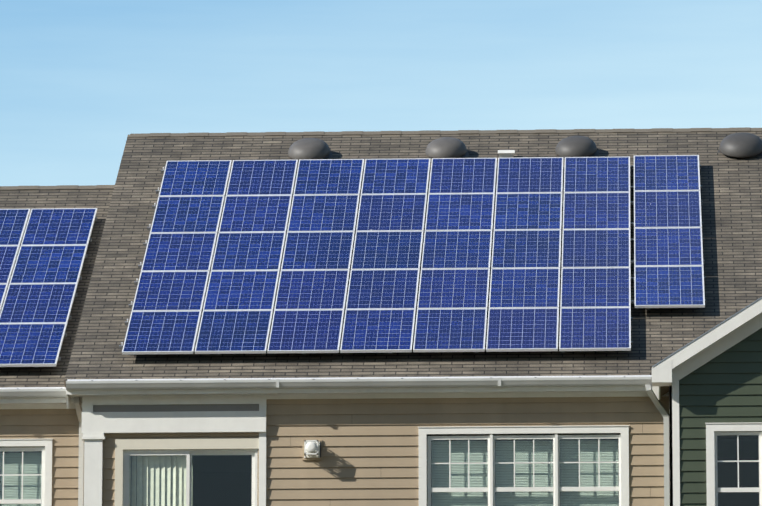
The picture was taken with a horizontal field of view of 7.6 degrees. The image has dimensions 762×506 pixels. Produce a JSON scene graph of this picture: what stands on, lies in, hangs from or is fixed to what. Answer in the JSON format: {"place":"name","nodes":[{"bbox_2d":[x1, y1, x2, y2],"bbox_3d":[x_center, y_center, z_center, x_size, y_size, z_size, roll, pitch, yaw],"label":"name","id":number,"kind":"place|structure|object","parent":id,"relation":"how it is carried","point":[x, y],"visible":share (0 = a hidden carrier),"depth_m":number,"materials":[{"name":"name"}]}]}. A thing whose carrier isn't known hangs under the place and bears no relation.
{"place":"outdoors","nodes":[
{"label":"outdoors","id":0,"kind":"place"},
{"bbox_2d":[0,0,761,185],"label":"sky","id":1,"kind":"structure","parent":0,"point":[78,78],"materials":[{"name":"blue"}]},
{"bbox_3d":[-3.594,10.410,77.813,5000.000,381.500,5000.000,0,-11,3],"label":"ground","id":2,"kind":"structure","parent":0,"visible":0},
{"bbox_2d":[102,396,669,505],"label":"wall","id":3,"kind":"structure","parent":2,"relation":"on","point":[370,453],"depth_m":78.98,"materials":[{"name":"beige wood"}]},
{"bbox_2d":[0,409,78,505],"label":"wall","id":4,"kind":"structure","parent":3,"relation":"attached to","point":[60,427],"depth_m":79.72,"materials":[{"name":"beige wood"}]},
{"bbox_2d":[0,439,52,505],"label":"window","id":5,"kind":"structure","parent":4,"relation":"attached to","point":[25,472],"depth_m":79.73,"materials":[{"name":"clear glass"}]},
{"bbox_2d":[0,388,81,408],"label":"gutter","id":6,"kind":"object","parent":4,"relation":"on","point":[54,398],"visible":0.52,"depth_m":79.51,"materials":[{"name":"silver metal"}]},
{"bbox_2d":[74,396,83,505],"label":"downspout","id":7,"kind":"object","parent":4,"relation":"attached to","point":[81,461],"visible":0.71,"depth_m":79.52,"materials":[{"name":"white metal"}]},
{"bbox_2d":[81,399,266,505],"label":"door surround","id":8,"kind":"object","parent":3,"relation":"attached to","point":[100,418],"visible":0.94,"depth_m":79.11,"materials":[{"name":"white wood"}]},
{"bbox_2d":[114,438,258,505],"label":"sliding door","id":9,"kind":"structure","parent":3,"relation":"attached to","point":[192,472],"depth_m":79.11,"materials":[{"name":"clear glass"}]},
{"bbox_2d":[302,440,321,459],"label":"outdoor light","id":10,"kind":"object","parent":3,"relation":"attached to","point":[311,449],"visible":1,"depth_m":78.85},
{"bbox_2d":[66,376,668,399],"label":"gutter","id":11,"kind":"object","parent":3,"relation":"attached to","point":[490,387],"visible":0.9,"depth_m":78.88,"materials":[{"name":"silver metal"}]},
{"bbox_2d":[418,425,628,505],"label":"triple window","id":12,"kind":"structure","parent":3,"relation":"attached to","point":[588,465],"depth_m":78.95,"materials":[{"name":"clear glass"}]},
{"bbox_2d":[645,384,669,505],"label":"downspout","id":13,"kind":"object","parent":3,"relation":"attached to","point":[657,403],"visible":0.9,"depth_m":78.70,"materials":[{"name":"white metal"}]},
{"bbox_2d":[669,328,761,505],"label":"exterior wall","id":14,"kind":"structure","parent":2,"relation":"on","point":[725,386],"depth_m":76.98,"materials":[{"name":"green wood"}]},
{"bbox_2d":[652,297,761,399],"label":"roof fascia","id":15,"kind":"structure","parent":14,"relation":"on","point":[716,341],"depth_m":76.88,"materials":[{"name":"white wood"}]},
{"bbox_2d":[705,422,761,505],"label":"window","id":16,"kind":"structure","parent":14,"relation":"attached to","point":[733,464],"depth_m":76.85,"materials":[{"name":"clear glass"}]},
{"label":"building shell","id":17,"kind":"object","parent":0,"visible":0},
{"bbox_2d":[0,185,114,388],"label":"roof","id":18,"kind":"structure","parent":17,"relation":"on","point":[98,197],"depth_m":85.45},
{"bbox_2d":[0,208,96,367],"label":"solar array","id":19,"kind":"object","parent":18,"relation":"on","point":[41,293],"visible":1,"depth_m":83.31,"materials":[{"name":"blue glass"}]},
{"bbox_2d":[64,127,761,408],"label":"roof","id":20,"kind":"structure","parent":17,"relation":"on","point":[731,204],"depth_m":83.24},
{"bbox_2d":[288,138,332,160],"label":"roof vent","id":21,"kind":"object","parent":20,"relation":"on","point":[310,148],"visible":0.94,"depth_m":87.73,"materials":[{"name":"grey metal"}]},
{"bbox_2d":[119,155,705,355],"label":"solar array","id":22,"kind":"object","parent":20,"relation":"on","point":[238,305],"visible":1,"depth_m":83.06,"materials":[{"name":"blue glass"}]},
{"bbox_2d":[425,137,468,157],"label":"roof vent","id":23,"kind":"object","parent":20,"relation":"on","point":[447,147],"visible":0.96,"depth_m":87.64,"materials":[{"name":"grey metal"}]},
{"bbox_2d":[498,150,514,157],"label":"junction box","id":24,"kind":"object","parent":20,"relation":"on","point":[506,153],"visible":0.92,"depth_m":87.64,"materials":[{"name":"white plastic"}]},
{"bbox_2d":[555,136,598,157],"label":"roof vent","id":25,"kind":"object","parent":20,"relation":"on","point":[577,146],"visible":0.92,"depth_m":87.55,"materials":[{"name":"grey metal"}]},
{"bbox_2d":[717,132,761,157],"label":"roof vent","id":26,"kind":"object","parent":20,"relation":"on","point":[741,145],"visible":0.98,"depth_m":87.40,"materials":[{"name":"grey metal"}]}
]}

